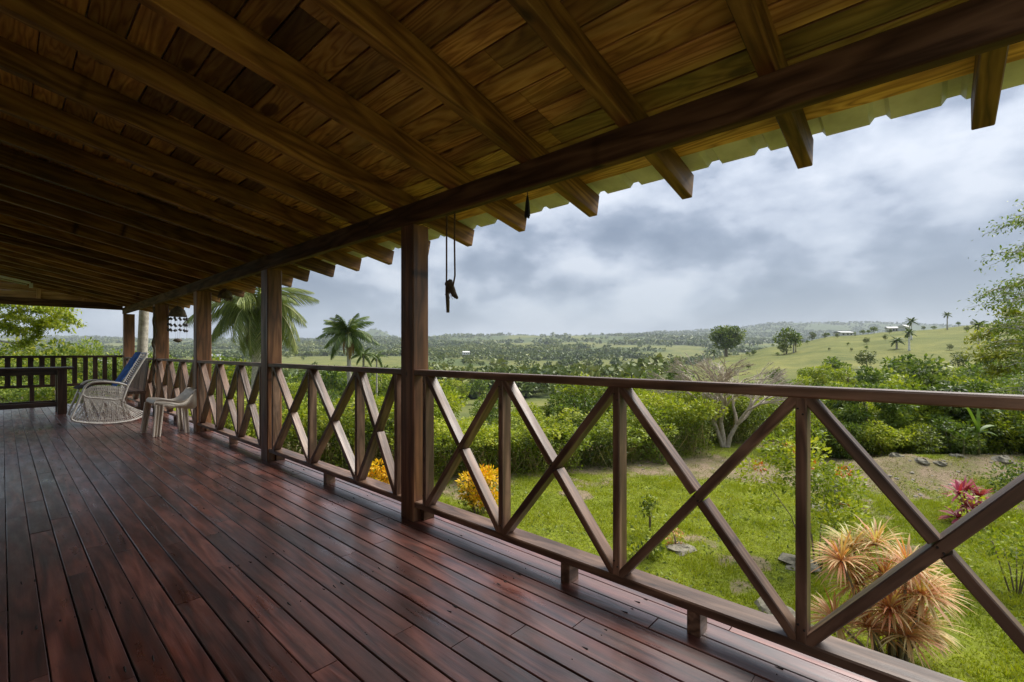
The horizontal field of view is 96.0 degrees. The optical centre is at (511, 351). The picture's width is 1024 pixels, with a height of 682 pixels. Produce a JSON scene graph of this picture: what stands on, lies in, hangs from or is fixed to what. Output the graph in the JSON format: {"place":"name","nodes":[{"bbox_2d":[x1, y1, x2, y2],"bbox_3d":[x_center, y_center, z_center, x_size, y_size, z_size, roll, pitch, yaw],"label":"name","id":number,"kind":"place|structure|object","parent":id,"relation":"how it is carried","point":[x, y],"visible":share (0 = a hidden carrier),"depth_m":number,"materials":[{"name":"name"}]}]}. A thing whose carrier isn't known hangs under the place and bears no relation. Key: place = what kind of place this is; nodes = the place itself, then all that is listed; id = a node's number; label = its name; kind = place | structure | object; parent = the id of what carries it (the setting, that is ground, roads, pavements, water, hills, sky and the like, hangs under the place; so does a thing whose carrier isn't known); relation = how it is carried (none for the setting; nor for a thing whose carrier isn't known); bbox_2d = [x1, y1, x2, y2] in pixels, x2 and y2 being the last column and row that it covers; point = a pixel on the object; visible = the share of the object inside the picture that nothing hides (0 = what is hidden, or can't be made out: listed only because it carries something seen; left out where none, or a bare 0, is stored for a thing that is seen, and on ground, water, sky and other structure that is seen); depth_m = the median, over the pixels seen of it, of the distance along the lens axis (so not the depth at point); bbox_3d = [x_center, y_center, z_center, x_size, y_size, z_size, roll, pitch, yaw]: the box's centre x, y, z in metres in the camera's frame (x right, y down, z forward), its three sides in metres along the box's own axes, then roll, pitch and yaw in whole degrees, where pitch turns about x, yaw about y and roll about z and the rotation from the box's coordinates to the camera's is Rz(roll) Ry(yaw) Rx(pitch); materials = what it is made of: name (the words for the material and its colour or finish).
{"place":"outdoors","nodes":[
{"label":"outdoors","id":0,"kind":"place"},
{"bbox_2d":[0,401,876,681],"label":"veranda floor","id":1,"kind":"structure","parent":0,"point":[129,552],"depth_m":2.26,"materials":[{"name":"brown wood"}]},
{"bbox_2d":[0,367,74,413],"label":"wooden table","id":2,"kind":"object","parent":1,"relation":"on","point":[59,403],"visible":0.99,"depth_m":8.55,"materials":[{"name":"brown wood"}]},
{"bbox_2d":[0,355,122,400],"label":"railing","id":3,"kind":"object","parent":1,"relation":"on","point":[31,386],"visible":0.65,"depth_m":9.94,"materials":[{"name":"brown wood"}]},
{"bbox_2d":[66,352,148,423],"bbox_3d":[-6.654,0.590,7.597,0.612,1.153,0.966,0,0,42],"label":"rocking chair","id":4,"kind":"object","parent":1,"relation":"on","point":[112,404],"visible":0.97,"depth_m":7.41,"materials":[{"name":"grey wicker"}]},
{"bbox_2d":[111,352,140,386],"bbox_3d":[-6.506,0.296,7.760,0.500,0.580,0.342,0,0,42],"label":"back cloth","id":5,"kind":"object","parent":4,"relation":"hanging from","point":[126,369],"visible":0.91,"depth_m":7.69,"materials":[{"name":"blue fabric"}]},
{"bbox_2d":[102,359,150,416],"bbox_3d":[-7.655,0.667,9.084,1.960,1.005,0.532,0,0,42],"label":"rocking chair","id":6,"kind":"object","parent":1,"relation":"on","point":[137,385],"visible":0.47,"depth_m":8.78,"materials":[{"name":"beige wicker"}]},
{"bbox_2d":[123,314,134,401],"bbox_3d":[-8.996,0.145,10.821,0.140,2.050,0.200,0,0,42],"label":"wooden post","id":7,"kind":"object","parent":1,"relation":"on","point":[128,335],"visible":0.5,"depth_m":10.76,"materials":[{"name":"brown wood"}]},
{"bbox_2d":[124,357,152,407],"bbox_3d":[-7.829,0.647,9.727,3.056,1.045,0.129,0,0,42],"label":"railing","id":8,"kind":"object","parent":1,"relation":"on","point":[148,390],"visible":0.28,"depth_m":9.17,"materials":[{"name":"brown wood"}]},
{"bbox_2d":[153,304,168,413],"bbox_3d":[-6.608,0.145,8.676,0.160,2.050,0.220,0,0,42],"label":"wooden post","id":9,"kind":"object","parent":1,"relation":"on","point":[162,334],"visible":0.42,"depth_m":8.63,"materials":[{"name":"brown wood"}]},
{"bbox_2d":[151,306,156,414],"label":"climbing vine","id":10,"kind":"object","parent":9,"relation":"attached to","point":[154,353],"visible":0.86,"depth_m":8.52,"materials":[{"name":"brown plant"}]},
{"bbox_2d":[140,387,196,436],"bbox_3d":[-4.941,0.853,6.635,0.595,0.632,0.559,0,0,42],"label":"plastic chair","id":11,"kind":"object","parent":1,"relation":"on","point":[184,401],"visible":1,"depth_m":6.62,"materials":[{"name":"beige plastic"}]},
{"bbox_2d":[156,358,192,422],"bbox_3d":[-5.620,0.647,7.730,2.571,1.045,0.129,0,0,42],"label":"railing","id":12,"kind":"object","parent":1,"relation":"on","point":[171,383],"visible":0.66,"depth_m":7.82,"materials":[{"name":"brown wood"}]},
{"bbox_2d":[193,291,210,431],"bbox_3d":[-4.565,0.145,6.819,0.212,2.050,0.205,0,0,42],"label":"wooden post","id":13,"kind":"object","parent":1,"relation":"on","point":[201,325],"visible":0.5,"depth_m":6.76,"materials":[{"name":"brown wood"}]},
{"bbox_2d":[122,0,1023,313],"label":"eave beam","id":14,"kind":"structure","parent":13,"relation":"on","point":[964,30],"depth_m":1.80,"materials":[{"name":"brown wood"}]},
{"bbox_2d":[0,296,122,309],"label":"end beam","id":15,"kind":"structure","parent":14,"relation":"on","point":[48,302],"depth_m":9.94,"materials":[{"name":"brown wood"}]},
{"bbox_2d":[0,280,104,302],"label":"gable wall","id":16,"kind":"structure","parent":15,"relation":"on","point":[8,289],"depth_m":9.68,"materials":[{"name":"brown wood"}]},
{"bbox_2d":[445,212,457,312],"bbox_3d":[-0.386,-0.567,2.944,0.123,0.630,0.051,0,0,42],"label":"hanging rope","id":17,"kind":"object","parent":14,"relation":"hanging from","point":[449,287],"visible":1,"depth_m":2.94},
{"bbox_2d":[0,0,1023,312],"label":"veranda roof","id":18,"kind":"structure","parent":14,"relation":"on","point":[150,148],"depth_m":2.37,"materials":[{"name":"brown wood"}]},
{"bbox_2d":[167,300,187,342],"bbox_3d":[-6.248,-0.570,8.613,0.332,0.800,0.338,0,0,42],"label":"wind chime","id":19,"kind":"object","parent":18,"relation":"hanging from","point":[177,311],"visible":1,"depth_m":8.55,"materials":[{"name":"metal"}]},
{"bbox_2d":[197,360,260,448],"bbox_3d":[-3.619,0.647,5.922,2.475,1.045,0.129,0,0,42],"label":"railing","id":20,"kind":"object","parent":1,"relation":"on","point":[219,382],"visible":0.98,"depth_m":5.79,"materials":[{"name":"brown wood"}]},
{"bbox_2d":[261,269,284,460],"bbox_3d":[-2.605,0.145,5.020,0.232,2.050,0.165,0,0,42],"label":"wooden post","id":21,"kind":"object","parent":1,"relation":"on","point":[271,316],"visible":0.67,"depth_m":4.96,"materials":[{"name":"brown wood"}]},
{"bbox_2d":[268,363,400,501],"bbox_3d":[-1.650,0.647,4.142,2.440,1.045,0.129,0,0,42],"label":"railing","id":22,"kind":"object","parent":1,"relation":"on","point":[359,463],"visible":0.96,"depth_m":3.87,"materials":[{"name":"brown wood"}]},
{"bbox_2d":[401,224,433,520],"bbox_3d":[-0.670,0.145,3.261,0.192,2.050,0.150,0,0,42],"label":"wooden post","id":23,"kind":"object","parent":1,"relation":"on","point":[414,296],"visible":0.75,"depth_m":3.21,"materials":[{"name":"brown wood"}]},
{"bbox_2d":[414,369,1023,681],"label":"railing","id":24,"kind":"object","parent":1,"relation":"on","point":[783,626],"visible":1,"depth_m":1.83,"materials":[{"name":"brown wood"}]},
{"bbox_2d":[0,323,1023,681],"bbox_3d":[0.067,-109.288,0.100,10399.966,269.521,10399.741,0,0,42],"label":"terrain","id":25,"kind":"structure","parent":0,"point":[936,341],"depth_m":10.45,"materials":[{"name":"green plant"}]},
{"bbox_2d":[0,358,49,402],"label":"leafy tree","id":26,"kind":"object","parent":25,"relation":"on","point":[24,364],"visible":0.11,"depth_m":24.04,"materials":[{"name":"green plant"}]},
{"bbox_2d":[0,378,51,402],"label":"leafy tree","id":27,"kind":"object","parent":25,"relation":"on","point":[14,393],"visible":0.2,"depth_m":19.59,"materials":[{"name":"green plant"}]},
{"bbox_2d":[0,349,79,388],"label":"leafy tree","id":28,"kind":"object","parent":25,"relation":"on","point":[49,353],"visible":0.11,"depth_m":27.05,"materials":[{"name":"green plant"}]},
{"bbox_2d":[0,304,86,350],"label":"feathery tree","id":29,"kind":"object","parent":25,"relation":"on","point":[64,316],"visible":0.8,"depth_m":18.08,"materials":[{"name":"green plant"}]},
{"bbox_2d":[0,336,92,395],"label":"leafy tree","id":30,"kind":"object","parent":25,"relation":"on","point":[68,350],"visible":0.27,"depth_m":32.62,"materials":[{"name":"green plant"}]},
{"bbox_2d":[14,377,91,403],"bbox_3d":[-18.760,2.189,19.058,2.367,2.253,2.217,0,0,-10],"label":"leafy tree","id":31,"kind":"object","parent":25,"relation":"on","point":[42,395],"visible":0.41,"depth_m":18.67,"materials":[{"name":"green plant"}]},
{"bbox_2d":[27,336,103,393],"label":"leafy tree","id":32,"kind":"object","parent":25,"relation":"on","point":[94,351],"visible":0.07,"depth_m":61.51,"materials":[{"name":"green plant"}]},
{"bbox_2d":[71,348,151,385],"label":"leafy tree","id":33,"kind":"object","parent":25,"relation":"on","point":[109,375],"visible":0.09,"depth_m":48.64,"materials":[{"name":"green plant"}]},
{"bbox_2d":[137,310,148,398],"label":"pale tree","id":34,"kind":"object","parent":25,"relation":"on","point":[143,331],"depth_m":11.45,"materials":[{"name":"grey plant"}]},
{"bbox_2d":[211,357,251,404],"bbox_3d":[-15.673,2.195,25.856,3.565,3.841,3.501,0,0,-39],"label":"leafy tree","id":35,"kind":"object","parent":25,"relation":"on","point":[231,373],"visible":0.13,"depth_m":25.34,"materials":[{"name":"green plant"}]},
{"bbox_2d":[189,389,300,452],"bbox_3d":[-6.942,1.958,11.799,3.273,2.144,2.203,0,0,8],"label":"hedge shrub","id":36,"kind":"object","parent":25,"relation":"on","point":[227,422],"visible":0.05,"depth_m":11.46,"materials":[{"name":"green plant"}]},
{"bbox_2d":[182,287,319,421],"bbox_3d":[-11.659,0.069,20.922,4.831,7.283,5.314,0,0,1],"label":"coconut palm","id":37,"kind":"object","parent":25,"relation":"on","point":[240,314],"visible":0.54,"depth_m":20.52,"materials":[{"name":"green plant"}]},
{"bbox_2d":[229,398,366,469],"bbox_3d":[-5.109,2.098,11.298,3.084,1.885,2.086,0,0,-11],"label":"hedge shrub","id":38,"kind":"object","parent":25,"relation":"on","point":[250,431],"visible":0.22,"depth_m":10.90,"materials":[{"name":"green plant"}]},
{"bbox_2d":[317,365,346,402],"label":"valley tree","id":39,"kind":"object","parent":25,"relation":"on","point":[335,379],"visible":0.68,"depth_m":58.15,"materials":[{"name":"green plant"}]},
{"bbox_2d":[282,392,393,470],"bbox_3d":[-4.015,2.000,11.478,3.582,2.043,2.416,0,0,-6],"label":"hedge shrub","id":40,"kind":"object","parent":25,"relation":"on","point":[321,411],"visible":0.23,"depth_m":11.14,"materials":[{"name":"green plant"}]},
{"bbox_2d":[316,313,379,383],"bbox_3d":[-12.196,1.065,33.775,4.207,7.693,4.283,0,0,42],"label":"coconut palm","id":41,"kind":"object","parent":25,"relation":"on","point":[342,332],"visible":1,"depth_m":33.55,"materials":[{"name":"green plant"}]},
{"bbox_2d":[367,458,389,483],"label":"flowering bush","id":42,"kind":"object","parent":25,"relation":"on","point":[382,476],"visible":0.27,"depth_m":9.57,"materials":[{"name":"yellow plant"}]},
{"bbox_2d":[369,373,392,400],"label":"valley tree","id":43,"kind":"object","parent":25,"relation":"on","point":[387,380],"visible":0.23,"depth_m":50.75,"materials":[{"name":"green plant"}]},
{"bbox_2d":[340,394,445,466],"bbox_3d":[-3.105,2.064,12.182,3.318,1.920,2.394,0,0,15],"label":"hedge shrub","id":44,"kind":"object","parent":25,"relation":"on","point":[438,414],"visible":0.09,"depth_m":12.01,"materials":[{"name":"green plant"}]},
{"bbox_2d":[384,416,497,478],"bbox_3d":[-1.727,2.311,11.264,3.426,1.383,2.222,0,0,-2],"label":"hedge shrub","id":45,"kind":"object","parent":25,"relation":"on","point":[481,444],"visible":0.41,"depth_m":10.95,"materials":[{"name":"green plant"}]},
{"bbox_2d":[434,379,469,421],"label":"bush","id":46,"kind":"object","parent":25,"relation":"on","point":[454,406],"visible":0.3,"depth_m":20.63,"materials":[{"name":"green plant"}]},
{"bbox_2d":[454,463,497,513],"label":"flowering bush","id":47,"kind":"object","parent":25,"relation":"on","point":[471,495],"visible":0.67,"depth_m":8.43,"materials":[{"name":"yellow plant"}]},
{"bbox_2d":[466,379,489,402],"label":"valley tree","id":48,"kind":"object","parent":25,"relation":"on","point":[479,386],"visible":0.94,"depth_m":108.58,"materials":[{"name":"green plant"}]},
{"bbox_2d":[0,321,964,399],"bbox_3d":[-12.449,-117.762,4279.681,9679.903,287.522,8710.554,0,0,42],"label":"distant forest","id":49,"kind":"object","parent":25,"relation":"on","point":[493,351],"visible":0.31,"depth_m":878.40,"materials":[{"name":"green plant"}]},
{"bbox_2d":[468,395,515,424],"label":"bush","id":50,"kind":"object","parent":25,"relation":"on","point":[492,411],"visible":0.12,"depth_m":17.75,"materials":[{"name":"green plant"}]},
{"bbox_2d":[434,416,553,471],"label":"hedge shrub","id":51,"kind":"object","parent":25,"relation":"on","point":[525,438],"visible":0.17,"depth_m":11.49,"materials":[{"name":"green plant"}]},
{"bbox_2d":[481,413,593,474],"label":"hedge shrub","id":52,"kind":"object","parent":25,"relation":"on","point":[547,431],"visible":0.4,"depth_m":11.25,"materials":[{"name":"green plant"}]},
{"bbox_2d":[544,384,612,421],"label":"bush","id":53,"kind":"object","parent":25,"relation":"on","point":[580,390],"visible":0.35,"depth_m":18.68,"materials":[{"name":"green plant"}]},
{"bbox_2d":[549,392,607,430],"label":"bush","id":54,"kind":"object","parent":25,"relation":"on","point":[588,406],"visible":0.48,"depth_m":17.81,"materials":[{"name":"green plant"}]},
{"bbox_2d":[519,407,641,468],"bbox_3d":[1.865,2.264,12.492,3.512,1.501,2.368,0,0,15],"label":"hedge shrub","id":55,"kind":"object","parent":25,"relation":"on","point":[596,443],"visible":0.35,"depth_m":11.99,"materials":[{"name":"green plant"}]},
{"bbox_2d":[579,412,682,465],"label":"hedge shrub","id":56,"kind":"object","parent":25,"relation":"on","point":[643,435],"visible":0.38,"depth_m":12.33,"materials":[{"name":"green plant"}]},
{"bbox_2d":[627,521,669,562],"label":"plant","id":57,"kind":"object","parent":25,"relation":"on","point":[660,547],"visible":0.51,"depth_m":6.58,"materials":[{"name":"green plant"}]},
{"bbox_2d":[639,494,663,530],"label":"shrub","id":58,"kind":"object","parent":25,"relation":"on","point":[649,502],"visible":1,"depth_m":7.47,"materials":[{"name":"green plant"}]},
{"bbox_2d":[609,390,728,456],"bbox_3d":[4.302,2.077,13.567,3.709,1.886,2.405,0,0,0],"label":"hedge shrub","id":59,"kind":"object","parent":25,"relation":"on","point":[659,409],"visible":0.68,"depth_m":13.22,"materials":[{"name":"green plant"}]},
{"bbox_2d":[663,363,695,380],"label":"valley tree","id":60,"kind":"object","parent":25,"relation":"on","point":[671,375],"visible":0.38,"depth_m":67.39,"materials":[{"name":"green plant"}]},
{"bbox_2d":[666,541,696,555],"bbox_3d":[2.518,2.954,6.907,0.478,0.117,0.394,0,0,-31],"label":"flat stone","id":61,"kind":"object","parent":25,"relation":"on","point":[679,548],"visible":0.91,"depth_m":6.84,"materials":[{"name":"beige stone"}]},
{"bbox_2d":[376,455,1023,681],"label":"grass","id":62,"kind":"structure","parent":25,"relation":"on","point":[1017,666],"depth_m":7.49,"materials":[{"name":"green plant"}]},
{"bbox_2d":[643,390,766,446],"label":"hedge shrub","id":63,"kind":"object","parent":25,"relation":"on","point":[739,406],"visible":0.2,"depth_m":14.76,"materials":[{"name":"green plant"}]},
{"bbox_2d":[645,351,804,447],"bbox_3d":[6.652,1.514,14.260,4.916,3.144,3.226,0,0,0],"label":"bare tree","id":64,"kind":"object","parent":25,"relation":"on","point":[720,434],"visible":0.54,"depth_m":14.25,"materials":[{"name":"grey plant"}]},
{"bbox_2d":[708,325,746,356],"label":"round tree","id":65,"kind":"object","parent":25,"relation":"on","point":[731,337],"visible":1,"depth_m":202.34,"materials":[{"name":"green plant"}]},
{"bbox_2d":[712,394,790,442],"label":"hedge shrub","id":66,"kind":"object","parent":25,"relation":"on","point":[764,409],"visible":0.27,"depth_m":15.42,"materials":[{"name":"green plant"}]},
{"bbox_2d":[772,326,801,353],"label":"hill tree","id":67,"kind":"object","parent":25,"relation":"on","point":[786,336],"visible":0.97,"depth_m":149.09,"materials":[{"name":"green plant"}]},
{"bbox_2d":[767,410,819,447],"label":"undergrowth bush","id":68,"kind":"object","parent":25,"relation":"on","point":[787,422],"visible":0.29,"depth_m":13.27,"materials":[{"name":"green plant"}]},
{"bbox_2d":[778,552,820,571],"bbox_3d":[4.036,2.961,6.427,0.556,0.161,0.528,0,0,21],"label":"flat stone","id":69,"kind":"object","parent":25,"relation":"on","point":[788,559],"visible":0.37,"depth_m":6.42,"materials":[{"name":"grey stone"}]},
{"bbox_2d":[734,424,872,569],"bbox_3d":[4.197,2.012,6.401,1.832,2.031,1.643,0,0,0],"label":"flowering shrub","id":70,"kind":"object","parent":25,"relation":"on","point":[841,497],"visible":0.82,"depth_m":6.39,"materials":[{"name":"green plant"}]},
{"bbox_2d":[800,363,834,385],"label":"hill tree","id":71,"kind":"object","parent":25,"relation":"on","point":[822,379],"visible":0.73,"depth_m":59.78,"materials":[{"name":"green plant"}]},
{"bbox_2d":[811,417,850,457],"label":"undergrowth bush","id":72,"kind":"object","parent":25,"relation":"on","point":[816,422],"visible":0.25,"depth_m":12.77,"materials":[{"name":"green plant"}]},
{"bbox_2d":[819,356,851,378],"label":"hill tree","id":73,"kind":"object","parent":25,"relation":"on","point":[835,363],"visible":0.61,"depth_m":69.45,"materials":[{"name":"green plant"}]},
{"bbox_2d":[827,367,862,384],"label":"hill tree","id":74,"kind":"object","parent":25,"relation":"on","point":[838,374],"visible":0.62,"depth_m":54.90,"materials":[{"name":"green plant"}]},
{"bbox_2d":[825,419,875,459],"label":"undergrowth bush","id":75,"kind":"object","parent":25,"relation":"on","point":[837,445],"visible":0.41,"depth_m":12.39,"materials":[{"name":"green plant"}]},
{"bbox_2d":[854,350,877,365],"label":"hill tree","id":76,"kind":"object","parent":25,"relation":"on","point":[869,358],"visible":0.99,"depth_m":95.05,"materials":[{"name":"green plant"}]},
{"bbox_2d":[823,381,918,454],"bbox_3d":[10.283,2.055,13.338,2.471,2.438,2.188,0,0,-1],"label":"dense tree","id":77,"kind":"object","parent":25,"relation":"on","point":[894,415],"visible":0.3,"depth_m":12.83,"materials":[{"name":"green plant"}]},
{"bbox_2d":[853,364,890,384],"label":"hill tree","id":78,"kind":"object","parent":25,"relation":"on","point":[862,373],"visible":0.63,"depth_m":45.61,"materials":[{"name":"green plant"}]},
{"bbox_2d":[851,419,923,456],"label":"undergrowth bush","id":79,"kind":"object","parent":25,"relation":"on","point":[882,435],"visible":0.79,"depth_m":12.02,"materials":[{"name":"green plant"}]},
{"bbox_2d":[811,514,978,669],"bbox_3d":[3.591,2.338,4.469,1.343,1.382,1.168,0,0,43],"label":"cordyline","id":80,"kind":"object","parent":25,"relation":"on","point":[906,613],"visible":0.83,"depth_m":4.33,"materials":[{"name":"beige plant"}]},
{"bbox_2d":[862,373,933,425],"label":"undergrowth bush","id":81,"kind":"object","parent":25,"relation":"on","point":[907,385],"visible":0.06,"depth_m":15.31,"materials":[{"name":"green plant"}]},
{"bbox_2d":[879,353,918,381],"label":"hill tree","id":82,"kind":"object","parent":25,"relation":"on","point":[892,363],"visible":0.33,"depth_m":60.06,"materials":[{"name":"green plant"}]},
{"bbox_2d":[866,402,953,453],"bbox_3d":[11.727,2.215,13.657,2.199,2.139,2.306,0,0,-8],"label":"dense tree","id":83,"kind":"object","parent":25,"relation":"on","point":[870,406],"visible":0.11,"depth_m":12.96,"materials":[{"name":"green plant"}]},
{"bbox_2d":[889,421,946,453],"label":"undergrowth bush","id":84,"kind":"object","parent":25,"relation":"on","point":[918,429],"visible":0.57,"depth_m":11.87,"materials":[{"name":"green plant"}]},
{"bbox_2d":[890,353,961,384],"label":"hill tree","id":85,"kind":"object","parent":25,"relation":"on","point":[929,362],"visible":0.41,"depth_m":43.59,"materials":[{"name":"green plant"}]},
{"bbox_2d":[903,364,948,389],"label":"dense tree","id":86,"kind":"object","parent":25,"relation":"on","point":[927,377],"visible":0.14,"depth_m":17.18,"materials":[{"name":"green plant"}]},
{"bbox_2d":[917,413,988,454],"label":"undergrowth bush","id":87,"kind":"object","parent":25,"relation":"on","point":[955,444],"visible":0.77,"depth_m":11.75,"materials":[{"name":"green plant"}]},
{"bbox_2d":[900,380,1008,453],"bbox_3d":[12.109,2.011,12.862,2.444,2.460,2.646,0,0,-35],"label":"dense tree","id":88,"kind":"object","parent":25,"relation":"on","point":[963,415],"visible":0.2,"depth_m":12.49,"materials":[{"name":"green plant"}]},
{"bbox_2d":[937,475,991,523],"bbox_3d":[7.918,2.616,7.994,0.913,0.890,0.737,0,0,-26],"label":"cordyline","id":89,"kind":"object","parent":25,"relation":"on","point":[963,486],"visible":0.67,"depth_m":8.00,"materials":[{"name":"pink plant"}]},
{"bbox_2d":[947,408,996,454],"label":"banana plant","id":90,"kind":"object","parent":25,"relation":"on","point":[977,424],"visible":0.87,"depth_m":11.45,"materials":[{"name":"green plant"}]},
{"bbox_2d":[941,412,1019,453],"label":"undergrowth bush","id":91,"kind":"object","parent":25,"relation":"on","point":[1011,428],"visible":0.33,"depth_m":11.73,"materials":[{"name":"green plant"}]},
{"bbox_2d":[954,361,1008,382],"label":"hill tree","id":92,"kind":"object","parent":25,"relation":"on","point":[972,369],"visible":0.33,"depth_m":45.82,"materials":[{"name":"green plant"}]},
{"bbox_2d":[941,489,1023,594],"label":"young shrub","id":93,"kind":"object","parent":25,"relation":"on","point":[1006,537],"visible":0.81,"depth_m":5.64,"materials":[{"name":"green plant"}]},
{"bbox_2d":[947,379,1023,454],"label":"dense tree","id":94,"kind":"object","parent":25,"relation":"on","point":[975,385],"visible":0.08,"depth_m":13.31,"materials":[{"name":"green plant"}]},
{"bbox_2d":[954,301,1023,382],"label":"tree","id":95,"kind":"object","parent":25,"relation":"on","point":[994,369],"visible":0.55,"depth_m":15.74,"materials":[{"name":"green plant"}]},
{"bbox_2d":[955,370,1023,389],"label":"bush","id":96,"kind":"object","parent":25,"relation":"on","point":[1006,381],"visible":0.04,"depth_m":23.93,"materials":[{"name":"green plant"}]},
{"bbox_2d":[957,199,1023,411],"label":"feathery tree","id":97,"kind":"object","parent":25,"relation":"on","point":[1011,286],"visible":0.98,"depth_m":8.91,"materials":[{"name":"green plant"}]},
{"bbox_2d":[981,457,1023,491],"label":"bush","id":98,"kind":"object","parent":25,"relation":"on","point":[1006,480],"visible":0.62,"depth_m":9.71,"materials":[{"name":"green plant"}]},
{"bbox_2d":[983,409,1023,454],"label":"undergrowth bush","id":99,"kind":"object","parent":25,"relation":"on","point":[1006,449],"visible":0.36,"depth_m":11.75,"materials":[{"name":"green plant"}]},
{"bbox_2d":[1002,410,1023,451],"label":"undergrowth bush","id":100,"kind":"object","parent":25,"relation":"on","point":[1019,428],"visible":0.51,"depth_m":11.66,"materials":[{"name":"green plant"}]},
{"bbox_2d":[0,84,1023,338],"label":"sky","id":101,"kind":"structure","parent":0,"point":[882,225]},
{"bbox_2d":[437,440,1023,520],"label":"dry grass","id":102,"kind":"structure","parent":0,"point":[788,472],"depth_m":11.07,"materials":[{"name":"plant"}]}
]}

